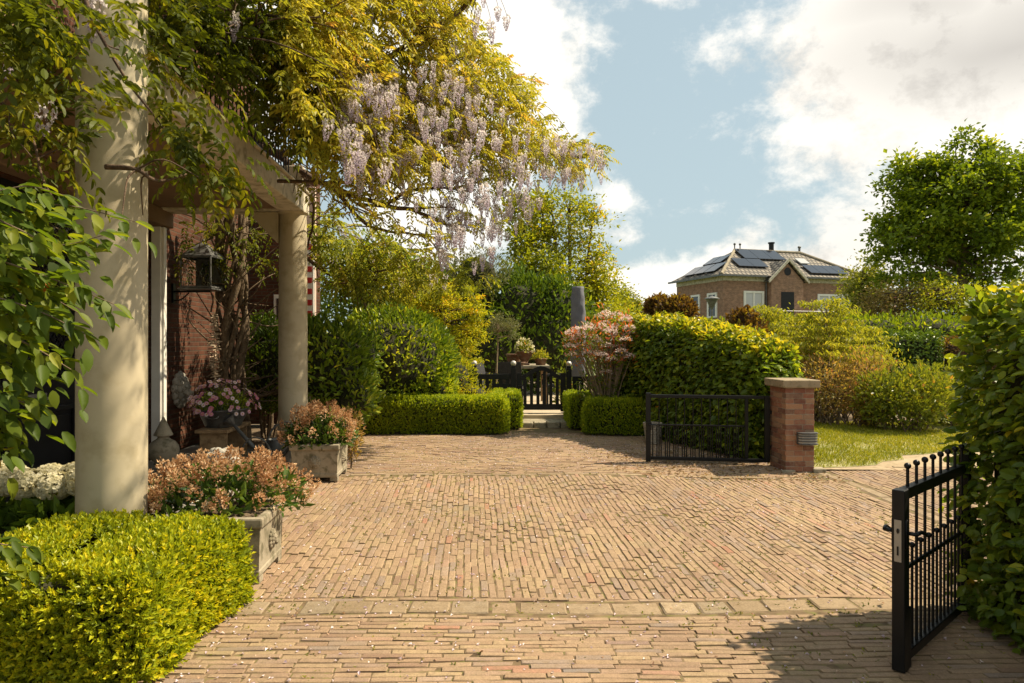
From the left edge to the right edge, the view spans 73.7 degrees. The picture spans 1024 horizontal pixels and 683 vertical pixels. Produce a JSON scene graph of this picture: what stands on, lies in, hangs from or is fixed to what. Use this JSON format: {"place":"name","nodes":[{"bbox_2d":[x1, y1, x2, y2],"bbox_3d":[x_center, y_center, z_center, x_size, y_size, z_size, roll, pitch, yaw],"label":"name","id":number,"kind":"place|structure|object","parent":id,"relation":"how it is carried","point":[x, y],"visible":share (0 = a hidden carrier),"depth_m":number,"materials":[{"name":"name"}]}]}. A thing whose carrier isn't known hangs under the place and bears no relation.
{"place":"outdoors","nodes":[
{"label":"outdoors","id":0,"kind":"place"},
{"bbox_2d":[148,445,264,516],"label":"porch floor","id":1,"kind":"structure","parent":0,"point":[189,450],"depth_m":8.98,"materials":[{"name":"tile"}]},
{"bbox_2d":[148,417,179,477],"bbox_3d":[-3.831,1.157,7.500,0.331,0.661,0.331,0,0,0],"label":"stone finial","id":2,"kind":"object","parent":1,"relation":"on","point":[163,445],"visible":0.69,"depth_m":7.42,"materials":[{"name":"grey stone"}]},
{"bbox_2d":[195,422,250,459],"bbox_3d":[-3.520,1.258,8.350,0.380,0.455,0.840,0,0,-3],"label":"wooden bench","id":3,"kind":"object","parent":1,"relation":"on","point":[210,438],"visible":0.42,"depth_m":8.00,"materials":[{"name":"brown wood"}]},
{"bbox_2d":[199,406,249,427],"bbox_3d":[-3.520,0.921,8.330,0.633,0.215,0.635,0,0,40],"label":"zinc tub","id":4,"kind":"object","parent":3,"relation":"on","point":[218,418],"visible":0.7,"depth_m":8.09,"materials":[{"name":"metal"}]},
{"bbox_2d":[187,378,261,415],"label":"daisy plant","id":5,"kind":"object","parent":4,"relation":"in","point":[208,406],"visible":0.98,"depth_m":8.19,"materials":[{"name":"pink plant"}]},
{"bbox_3d":[-3.410,1.375,4.547,1.340,0.250,0.460,0,0,-3],"label":"plant trough","id":6,"kind":"object","parent":1,"relation":"on","visible":0},
{"bbox_2d":[0,460,28,529],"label":"hydrangea","id":7,"kind":"object","parent":6,"relation":"in","point":[5,471],"visible":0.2,"depth_m":4.55,"materials":[{"name":"green plant"}]},
{"bbox_2d":[0,461,74,536],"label":"hydrangea","id":8,"kind":"object","parent":6,"relation":"in","point":[48,492],"visible":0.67,"depth_m":4.48,"materials":[{"name":"white plant"}]},
{"bbox_2d":[4,426,1023,682],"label":"driveway","id":9,"kind":"structure","parent":0,"point":[629,658],"depth_m":4.40,"materials":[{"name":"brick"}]},
{"bbox_2d":[0,182,156,591],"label":"climbing plant","id":10,"kind":"object","parent":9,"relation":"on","point":[32,323],"visible":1,"depth_m":2.58,"materials":[{"name":"green plant"}]},
{"bbox_2d":[0,508,258,682],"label":"box hedge","id":11,"kind":"object","parent":9,"relation":"on","point":[137,596],"visible":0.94,"depth_m":3.05,"materials":[{"name":"green plant"}]},
{"bbox_2d":[205,447,240,498],"bbox_3d":[-2.726,1.246,6.459,0.332,0.508,0.337,0,0,0],"label":"stone ornament","id":12,"kind":"object","parent":9,"relation":"on","point":[221,450],"visible":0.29,"depth_m":6.36,"materials":[{"name":"white stone"}]},
{"bbox_2d":[189,499,285,583],"bbox_3d":[-1.806,1.290,4.428,0.578,0.410,0.578,0,0,-3],"label":"stone planter","id":13,"kind":"object","parent":9,"relation":"on","point":[265,540],"visible":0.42,"depth_m":4.35,"materials":[{"name":"stone"}]},
{"bbox_2d":[147,444,322,518],"bbox_3d":[-1.971,0.947,4.726,1.243,0.484,1.190,0,0,0],"label":"flowering shrub","id":14,"kind":"object","parent":13,"relation":"in","point":[252,481],"visible":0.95,"depth_m":4.49,"materials":[{"name":"pink plant"}]},
{"bbox_2d":[223,415,292,463],"bbox_3d":[-2.997,1.177,8.223,0.886,0.615,0.303,0,0,-20],"label":"watering can","id":15,"kind":"object","parent":9,"relation":"on","point":[273,444],"visible":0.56,"depth_m":8.15,"materials":[{"name":"metal"}]},
{"bbox_2d":[241,437,288,465],"bbox_3d":[-2.698,1.239,7.739,0.709,0.492,0.242,0,0,-8],"label":"watering can","id":16,"kind":"object","parent":9,"relation":"on","point":[285,452],"visible":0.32,"depth_m":7.71,"materials":[{"name":"metal"}]},
{"bbox_2d":[289,437,347,480],"bbox_3d":[-2.110,1.298,7.569,0.558,0.395,0.659,0,0,-3],"label":"stone planter","id":17,"kind":"object","parent":9,"relation":"on","point":[328,461],"visible":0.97,"depth_m":7.29,"materials":[{"name":"stone"}]},
{"bbox_2d":[276,398,358,449],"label":"flowering shrub","id":18,"kind":"object","parent":17,"relation":"in","point":[318,423],"visible":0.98,"depth_m":7.41,"materials":[{"name":"pink plant"}]},
{"bbox_2d":[342,402,365,467],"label":"flowering shrub","id":19,"kind":"object","parent":9,"relation":"on","point":[356,443],"visible":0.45,"depth_m":8.14,"materials":[{"name":"pink plant"}]},
{"bbox_2d":[359,392,510,434],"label":"box hedge","id":20,"kind":"object","parent":9,"relation":"on","point":[470,414],"visible":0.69,"depth_m":10.97,"materials":[{"name":"green plant"}]},
{"bbox_2d":[438,351,491,394],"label":"bush","id":21,"kind":"object","parent":9,"relation":"on","point":[465,373],"visible":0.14,"depth_m":12.39,"materials":[{"name":"yellow plant"}]},
{"bbox_2d":[489,387,523,428],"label":"box hedge","id":22,"kind":"object","parent":9,"relation":"on","point":[514,397],"visible":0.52,"depth_m":11.67,"materials":[{"name":"green plant"}]},
{"bbox_2d":[523,419,568,427],"bbox_3d":[0.717,1.471,12.304,1.113,0.119,0.631,0,0,0],"label":"stone step","id":23,"kind":"object","parent":9,"relation":"on","point":[545,423],"visible":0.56,"depth_m":12.01,"materials":[{"name":"grey stone"}]},
{"bbox_2d":[156,433,982,682],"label":"fallen petals","id":24,"kind":"object","parent":9,"relation":"on","point":[391,611],"visible":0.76,"depth_m":5.07,"materials":[{"name":"pink plant"}]},
{"bbox_2d":[130,432,1017,682],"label":"joint weeds","id":25,"kind":"object","parent":9,"relation":"on","point":[737,637],"visible":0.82,"depth_m":5.21,"materials":[{"name":"green plant"}]},
{"bbox_2d":[562,389,598,428],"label":"box hedge","id":26,"kind":"object","parent":9,"relation":"on","point":[572,410],"visible":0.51,"depth_m":11.75,"materials":[{"name":"green plant"}]},
{"bbox_2d":[555,303,642,407],"bbox_3d":[1.549,0.426,11.463,1.692,2.162,1.388,0,0,0],"label":"photinia shrub","id":27,"kind":"object","parent":9,"relation":"on","point":[611,380],"visible":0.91,"depth_m":11.28,"materials":[{"name":"pink plant"}]},
{"bbox_2d":[234,466,988,614],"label":"kerb stones","id":28,"kind":"object","parent":9,"relation":"on","point":[463,607],"visible":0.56,"depth_m":3.87,"materials":[{"name":"beige stone"}]},
{"bbox_2d":[579,394,654,435],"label":"box hedge","id":29,"kind":"object","parent":9,"relation":"on","point":[606,415],"visible":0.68,"depth_m":10.91,"materials":[{"name":"green plant"}]},
{"bbox_2d":[643,421,661,443],"bbox_3d":[2.080,1.350,10.100,0.284,0.300,0.284,0,0,0],"label":"wicker pot","id":30,"kind":"object","parent":9,"relation":"on","point":[654,433],"visible":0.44,"depth_m":10.00,"materials":[{"name":"wicker"}]},
{"bbox_2d":[600,451,848,483],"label":"fallen leaves","id":31,"kind":"object","parent":9,"relation":"on","point":[695,464],"visible":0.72,"depth_m":7.99,"materials":[{"name":"brown plant"}]},
{"bbox_2d":[764,378,825,472],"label":"brick pillar","id":32,"kind":"structure","parent":9,"relation":"on","point":[792,406],"depth_m":7.90,"materials":[{"name":"brick"}]},
{"bbox_2d":[646,393,771,462],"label":"driveway gate","id":33,"kind":"structure","parent":32,"relation":"attached to","point":[650,425],"depth_m":8.40,"materials":[{"name":"black metal"}]},
{"bbox_2d":[797,432,817,444],"bbox_3d":[3.402,1.115,7.838,0.230,0.140,0.100,0,0,-2],"label":"wall lamp","id":34,"kind":"object","parent":32,"relation":"attached to","point":[807,438],"visible":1,"depth_m":7.81,"materials":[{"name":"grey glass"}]},
{"bbox_2d":[882,444,970,672],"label":"side gate","id":35,"kind":"structure","parent":9,"relation":"on","point":[907,645],"depth_m":3.34,"materials":[{"name":"black metal"}]},
{"bbox_2d":[148,381,911,461],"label":"garden soil","id":36,"kind":"structure","parent":0,"point":[255,430],"depth_m":11.99,"materials":[{"name":"brown soil"}]},
{"bbox_2d":[0,0,319,545],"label":"brick house","id":37,"kind":"structure","parent":36,"relation":"on","point":[158,342],"depth_m":6.14,"materials":[{"name":"beige paint"}]},
{"bbox_2d":[0,177,74,501],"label":"door","id":38,"kind":"structure","parent":37,"relation":"in","point":[46,450],"depth_m":6.74,"materials":[{"name":"black wood"}]},
{"bbox_2d":[171,371,193,407],"bbox_3d":[-4.513,0.666,9.405,0.235,0.520,0.487,0,0,0],"label":"stone mask","id":39,"kind":"object","parent":37,"relation":"attached to","point":[180,386],"visible":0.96,"depth_m":9.30,"materials":[{"name":"grey stone"}]},
{"bbox_2d":[171,239,225,302],"bbox_3d":[-4.245,-0.949,9.179,0.655,0.857,0.460,0,0,3],"label":"wall lantern","id":40,"kind":"object","parent":37,"relation":"attached to","point":[201,271],"depth_m":8.98,"materials":[{"name":"metal"}]},
{"bbox_2d":[207,290,222,384],"bbox_3d":[-3.944,-0.060,9.042,0.188,1.281,0.186,0,0,0],"label":"driftwood garland","id":41,"kind":"object","parent":40,"relation":"hanging from","point":[215,327],"visible":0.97,"depth_m":9.04,"materials":[{"name":"brown wood"}]},
{"bbox_2d":[274,295,278,323],"bbox_3d":[-4.083,-0.115,12.355,0.572,1.470,0.138,0,0,0],"label":"window","id":42,"kind":"structure","parent":37,"relation":"in","point":[276,297],"depth_m":12.33,"materials":[{"name":"white paint"}]},
{"bbox_2d":[236,309,277,439],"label":"hedge","id":43,"kind":"object","parent":36,"relation":"on","point":[265,347],"visible":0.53,"depth_m":10.16,"materials":[{"name":"green plant"}]},
{"bbox_2d":[0,0,621,448],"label":"wisteria","id":44,"kind":"object","parent":36,"relation":"on","point":[322,92],"visible":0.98,"depth_m":6.55,"materials":[{"name":"green plant"}]},
{"bbox_2d":[274,311,386,429],"bbox_3d":[-2.570,0.541,9.752,1.569,1.976,1.572,0,0,0],"label":"camellia bush","id":45,"kind":"object","parent":36,"relation":"on","point":[344,372],"visible":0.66,"depth_m":9.32,"materials":[{"name":"green plant"}]},
{"bbox_2d":[338,301,462,400],"bbox_3d":[-2.046,0.421,11.914,2.359,2.303,2.154,0,0,0],"label":"rounded bush","id":46,"kind":"object","parent":36,"relation":"on","point":[410,358],"visible":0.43,"depth_m":11.42,"materials":[{"name":"green plant"}]},
{"bbox_2d":[416,244,513,390],"bbox_3d":[-1.234,-0.506,17.568,2.640,4.065,1.683,0,0,0],"label":"pale evergreen","id":47,"kind":"object","parent":36,"relation":"on","point":[475,277],"visible":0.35,"depth_m":17.36,"materials":[{"name":"green plant"}]},
{"bbox_2d":[372,260,599,393],"bbox_3d":[-0.742,-0.266,18.134,6.352,3.808,2.648,0,0,0],"label":"evergreen hedge","id":48,"kind":"object","parent":36,"relation":"on","point":[543,317],"visible":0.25,"depth_m":17.64,"materials":[{"name":"green plant"}]},
{"bbox_2d":[641,291,668,315],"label":"copper topiary","id":49,"kind":"object","parent":36,"relation":"on","point":[649,304],"visible":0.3,"depth_m":13.27,"materials":[{"name":"brown plant"}]},
{"bbox_2d":[653,292,700,319],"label":"copper topiary","id":50,"kind":"object","parent":36,"relation":"on","point":[687,306],"visible":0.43,"depth_m":12.38,"materials":[{"name":"brown plant"}]},
{"bbox_2d":[602,310,806,458],"bbox_3d":[2.680,0.531,10.493,1.221,2.125,4.196,0,0,-21],"label":"beech hedge","id":51,"kind":"object","parent":36,"relation":"on","point":[679,354],"visible":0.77,"depth_m":9.46,"materials":[{"name":"green plant"}]},
{"bbox_2d":[752,303,804,353],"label":"layered tree","id":52,"kind":"object","parent":36,"relation":"on","point":[770,315],"visible":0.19,"depth_m":14.33,"materials":[{"name":"green plant"}]},
{"bbox_2d":[772,312,820,361],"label":"layered tree","id":53,"kind":"object","parent":36,"relation":"on","point":[785,322],"visible":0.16,"depth_m":15.01,"materials":[{"name":"green plant"}]},
{"bbox_2d":[777,297,892,418],"bbox_3d":[6.119,0.353,13.214,2.085,2.399,2.333,0,0,-33],"label":"layered tree","id":54,"kind":"object","parent":36,"relation":"on","point":[824,340],"visible":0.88,"depth_m":12.96,"materials":[{"name":"green plant"}]},
{"bbox_2d":[786,340,899,418],"bbox_3d":[6.420,0.746,13.642,2.599,1.582,1.383,0,0,14],"label":"loose shrub","id":55,"kind":"object","parent":36,"relation":"on","point":[871,362],"visible":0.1,"depth_m":13.46,"materials":[{"name":"green plant"}]},
{"bbox_2d":[827,345,895,427],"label":"loose shrub","id":56,"kind":"object","parent":36,"relation":"on","point":[857,420],"visible":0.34,"depth_m":12.08,"materials":[{"name":"green plant"}]},
{"bbox_2d":[833,322,910,369],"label":"layered tree","id":57,"kind":"object","parent":36,"relation":"on","point":[875,330],"visible":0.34,"depth_m":13.74,"materials":[{"name":"green plant"}]},
{"bbox_2d":[847,355,961,432],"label":"leafy shrub","id":58,"kind":"object","parent":36,"relation":"on","point":[918,394],"visible":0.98,"depth_m":11.28,"materials":[{"name":"green plant"}]},
{"bbox_2d":[937,272,1023,654],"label":"beech hedge","id":59,"kind":"object","parent":36,"relation":"on","point":[996,427],"visible":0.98,"depth_m":3.58,"materials":[{"name":"green plant"}]},
{"bbox_2d":[523,393,563,418],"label":"garden terrace","id":60,"kind":"structure","parent":0,"point":[543,414],"depth_m":12.89,"materials":[{"name":"beige stone"}]},
{"bbox_2d":[476,361,497,386],"bbox_3d":[-0.525,0.885,14.782,0.622,0.950,0.519,0,0,30],"label":"garden chair","id":61,"kind":"object","parent":60,"relation":"on","point":[481,369],"visible":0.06,"depth_m":14.96,"materials":[{"name":"grey"}]},
{"bbox_2d":[498,362,523,398],"bbox_3d":[-0.025,0.885,13.936,0.519,0.950,0.622,0,0,5],"label":"garden chair","id":62,"kind":"object","parent":60,"relation":"on","point":[504,367],"visible":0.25,"depth_m":13.66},
{"bbox_2d":[511,361,515,387],"bbox_3d":[0.027,0.931,13.000,0.104,1.137,0.101,0,0,0],"label":"gate post","id":63,"kind":"object","parent":60,"relation":"on","point":[513,374],"visible":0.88,"depth_m":12.95,"materials":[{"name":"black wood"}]},
{"bbox_2d":[477,374,510,392],"bbox_3d":[-0.345,0.970,13.000,0.635,0.700,0.040,0,0,0],"label":"fence panel","id":64,"kind":"object","parent":63,"relation":"attached to","point":[494,377],"visible":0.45,"depth_m":12.99,"materials":[{"name":"black wood"}]},
{"bbox_2d":[517,366,565,410],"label":"picket gate","id":65,"kind":"structure","parent":63,"relation":"attached to","point":[561,377],"depth_m":12.97,"materials":[{"name":"black wood"}]},
{"bbox_2d":[521,364,549,403],"bbox_3d":[0.330,0.935,15.000,0.940,0.850,1.500,0,0,0],"label":"garden table","id":66,"kind":"object","parent":60,"relation":"on","point":[531,366],"visible":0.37,"depth_m":14.34,"materials":[{"name":"stone"}]},
{"bbox_2d":[506,354,519,361],"bbox_3d":[0.040,0.392,15.100,0.350,0.235,0.346,0,0,0],"label":"terracotta pot","id":67,"kind":"object","parent":66,"relation":"on","point":[512,357],"visible":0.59,"depth_m":14.96,"materials":[{"name":"ceramic"}]},
{"bbox_2d":[515,351,532,364],"bbox_3d":[0.270,0.359,14.750,0.400,0.300,0.396,0,0,0],"label":"terracotta urn","id":68,"kind":"object","parent":66,"relation":"on","point":[523,356],"visible":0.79,"depth_m":14.63,"materials":[{"name":"ceramic"}]},
{"bbox_2d":[513,337,534,353],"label":"flowering plant","id":69,"kind":"object","parent":68,"relation":"in","point":[521,346],"visible":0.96,"depth_m":14.66,"materials":[{"name":"white plant"}]},
{"bbox_2d":[535,358,546,364],"bbox_3d":[0.620,0.434,14.750,0.280,0.150,0.277,0,0,0],"label":"terracotta pot","id":70,"kind":"object","parent":66,"relation":"on","point":[538,361],"visible":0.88,"depth_m":14.65,"materials":[{"name":"ceramic"}]},
{"bbox_2d":[531,348,551,359],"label":"herb plant","id":71,"kind":"object","parent":70,"relation":"in","point":[537,355],"visible":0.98,"depth_m":14.70,"materials":[{"name":"green plant"}]},
{"bbox_2d":[541,360,569,403],"bbox_3d":[0.983,0.885,14.611,0.622,0.950,0.519,0,0,-10],"label":"garden chair","id":72,"kind":"object","parent":60,"relation":"on","point":[547,385],"visible":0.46,"depth_m":14.34,"materials":[{"name":"brown wood"}]},
{"bbox_2d":[552,359,572,403],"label":"plant","id":73,"kind":"object","parent":60,"relation":"on","point":[554,390],"visible":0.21,"depth_m":13.86,"materials":[{"name":"green plant"}]},
{"bbox_2d":[566,361,571,389],"bbox_3d":[1.083,0.936,13.000,0.104,1.127,0.101,0,0,0],"label":"gate post","id":74,"kind":"object","parent":60,"relation":"on","point":[569,379],"visible":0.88,"depth_m":12.95,"materials":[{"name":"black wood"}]},
{"bbox_2d":[572,376,603,390],"bbox_3d":[1.738,0.990,13.000,1.190,0.660,0.040,0,0,0],"label":"fence panel","id":75,"kind":"object","parent":74,"relation":"attached to","point":[575,379],"visible":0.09,"depth_m":12.98,"materials":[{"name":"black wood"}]},
{"bbox_2d":[570,286,585,390],"bbox_3d":[1.400,0.100,14.450,0.520,2.520,0.520,0,0,0],"label":"covered parasol","id":76,"kind":"object","parent":60,"relation":"on","point":[578,312],"visible":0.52,"depth_m":14.33,"materials":[{"name":"fabric"}]},
{"bbox_2d":[243,0,1023,331],"label":"sky","id":77,"kind":"structure","parent":0,"point":[753,124],"materials":[{"name":"blue"}]},
{"bbox_2d":[587,349,979,421],"bbox_3d":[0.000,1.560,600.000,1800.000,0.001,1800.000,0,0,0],"label":"ground","id":78,"kind":"structure","parent":0,"point":[800,376],"depth_m":32.27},
{"bbox_2d":[320,225,451,326],"bbox_3d":[-3.231,-0.531,15.345,4.092,4.264,3.056,0,0,0],"label":"garden tree","id":79,"kind":"object","parent":78,"relation":"on","point":[328,303],"visible":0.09,"depth_m":15.03,"materials":[{"name":"green plant"}]},
{"bbox_2d":[395,278,494,365],"bbox_3d":[-1.558,0.104,14.603,2.380,2.995,1.870,0,0,0],"label":"maple tree","id":80,"kind":"object","parent":78,"relation":"on","point":[463,309],"visible":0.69,"depth_m":14.44,"materials":[{"name":"yellow plant"}]},
{"bbox_2d":[480,311,524,381],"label":"olive tree","id":81,"kind":"object","parent":78,"relation":"on","point":[503,325],"visible":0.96,"depth_m":15.80,"materials":[{"name":"green plant"}]},
{"bbox_2d":[492,187,550,263],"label":"young tree","id":82,"kind":"object","parent":78,"relation":"on","point":[520,238],"visible":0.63,"depth_m":19.82,"materials":[{"name":"green plant"}]},
{"bbox_2d":[503,182,567,390],"bbox_3d":[0.804,-1.660,20.837,2.020,6.521,2.176,0,0,-15],"label":"young tree","id":83,"kind":"object","parent":78,"relation":"on","point":[549,205],"visible":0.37,"depth_m":20.54,"materials":[{"name":"green plant"}]},
{"bbox_2d":[495,240,592,309],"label":"bushy tree","id":84,"kind":"object","parent":78,"relation":"on","point":[547,263],"visible":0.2,"depth_m":19.17,"materials":[{"name":"green plant"}]},
{"bbox_2d":[530,182,625,387],"bbox_3d":[1.848,-1.563,20.522,2.548,6.341,2.391,0,0,40],"label":"young tree","id":85,"kind":"object","parent":78,"relation":"on","point":[592,216],"visible":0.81,"depth_m":20.27,"materials":[{"name":"green plant"}]},
{"bbox_2d":[564,222,642,372],"bbox_3d":[2.547,-1.007,20.686,3.631,5.216,3.603,0,0,0],"label":"conical tree","id":86,"kind":"object","parent":78,"relation":"on","point":[602,290],"visible":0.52,"depth_m":20.63,"materials":[{"name":"green plant"}]},
{"bbox_2d":[624,290,645,313],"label":"distant conifer","id":87,"kind":"object","parent":78,"relation":"on","point":[638,303],"visible":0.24,"depth_m":47.65,"materials":[{"name":"green plant"}]},
{"bbox_2d":[704,295,719,324],"bbox_3d":[9.659,-0.345,33.000,0.720,3.811,0.720,0,0,0],"label":"street lamp","id":88,"kind":"object","parent":78,"relation":"on","point":[711,300],"visible":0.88,"depth_m":32.85,"materials":[{"name":"metal"}]},
{"bbox_2d":[668,242,860,324],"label":"brick villa","id":89,"kind":"object","parent":78,"relation":"on","point":[740,278],"visible":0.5,"depth_m":51.51,"materials":[{"name":"brick"}]},
{"bbox_2d":[690,294,699,316],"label":"window","id":90,"kind":"structure","parent":89,"relation":"in","point":[696,298],"depth_m":53.20,"materials":[{"name":"white paint"}]},
{"bbox_2d":[707,292,716,317],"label":"window","id":91,"kind":"structure","parent":89,"relation":"in","point":[708,294],"depth_m":51.13,"materials":[{"name":"white paint"}]},
{"bbox_2d":[743,291,763,315],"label":"window","id":92,"kind":"structure","parent":89,"relation":"in","point":[752,298],"depth_m":50.70,"materials":[{"name":"white paint"}]},
{"bbox_2d":[781,292,793,315],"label":"doorway","id":93,"kind":"structure","parent":89,"relation":"in","point":[787,298],"depth_m":50.96,"materials":[{"name":"black paint"}]},
{"bbox_2d":[817,294,849,313],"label":"window","id":94,"kind":"structure","parent":89,"relation":"in","point":[819,296],"depth_m":52.62,"materials":[{"name":"white paint"}]},
{"bbox_2d":[709,303,997,348],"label":"back shrubs","id":95,"kind":"object","parent":78,"relation":"on","point":[946,324],"visible":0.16,"depth_m":20.79,"materials":[{"name":"green plant"}]},
{"bbox_2d":[831,244,908,319],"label":"slender tree","id":96,"kind":"object","parent":78,"relation":"on","point":[861,280],"visible":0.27,"depth_m":35.76,"materials":[{"name":"green plant"}]},
{"bbox_2d":[840,327,946,410],"bbox_3d":[8.428,0.634,15.253,2.252,1.923,1.107,0,0,20],"label":"clipped hedge","id":97,"kind":"object","parent":78,"relation":"on","point":[926,347],"visible":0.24,"depth_m":14.79,"materials":[{"name":"green plant"}]},
{"bbox_2d":[845,269,972,322],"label":"thin tree","id":98,"kind":"object","parent":78,"relation":"on","point":[892,296],"visible":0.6,"depth_m":23.82,"materials":[{"name":"green plant"}]},
{"bbox_2d":[854,119,1023,315],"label":"broad tree","id":99,"kind":"object","parent":78,"relation":"on","point":[952,234],"visible":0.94,"depth_m":25.18,"materials":[{"name":"green plant"}]},
{"bbox_2d":[894,265,997,370],"bbox_3d":[14.713,-0.447,22.966,3.713,4.097,3.204,0,0,0],"label":"thin tree","id":100,"kind":"object","parent":78,"relation":"on","point":[953,290],"visible":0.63,"depth_m":22.76,"materials":[{"name":"green plant"}]},
{"bbox_2d":[922,354,991,425],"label":"leafy shrub","id":101,"kind":"object","parent":78,"relation":"on","point":[980,403],"visible":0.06,"depth_m":12.12,"materials":[{"name":"green plant"}]},
{"bbox_2d":[937,333,1003,405],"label":"copper hedge","id":102,"kind":"object","parent":78,"relation":"on","point":[951,348],"visible":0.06,"depth_m":14.59,"materials":[{"name":"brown plant"}]},
{"bbox_2d":[814,420,992,467],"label":"lawn","id":103,"kind":"structure","parent":0,"point":[864,444],"depth_m":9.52,"materials":[{"name":"green plant"}]},
{"bbox_2d":[723,304,770,334],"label":"copper topiary","id":104,"kind":"object","parent":103,"relation":"on","point":[745,316],"visible":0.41,"depth_m":11.62,"materials":[{"name":"brown plant"}]},
{"bbox_2d":[794,350,865,424],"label":"loose shrub","id":105,"kind":"object","parent":103,"relation":"on","point":[820,395],"visible":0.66,"depth_m":12.22,"materials":[{"name":"green plant"}]},
{"bbox_2d":[824,452,992,469],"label":"sandy verge","id":106,"kind":"structure","parent":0,"point":[885,465],"depth_m":8.37,"materials":[{"name":"beige sand"}]},
{"bbox_2d":[826,466,993,535],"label":"side path","id":107,"kind":"structure","parent":0,"point":[883,482],"depth_m":7.40,"materials":[{"name":"brick"}]},
{"bbox_2d":[829,468,987,513],"bbox_3d":[5.160,1.505,4.260,2.879,0.038,7.920,0,0,0],"label":"side joint bed","id":108,"kind":"object","parent":107,"relation":"on","point":[898,484],"visible":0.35,"depth_m":7.50,"materials":[{"name":"soil"}]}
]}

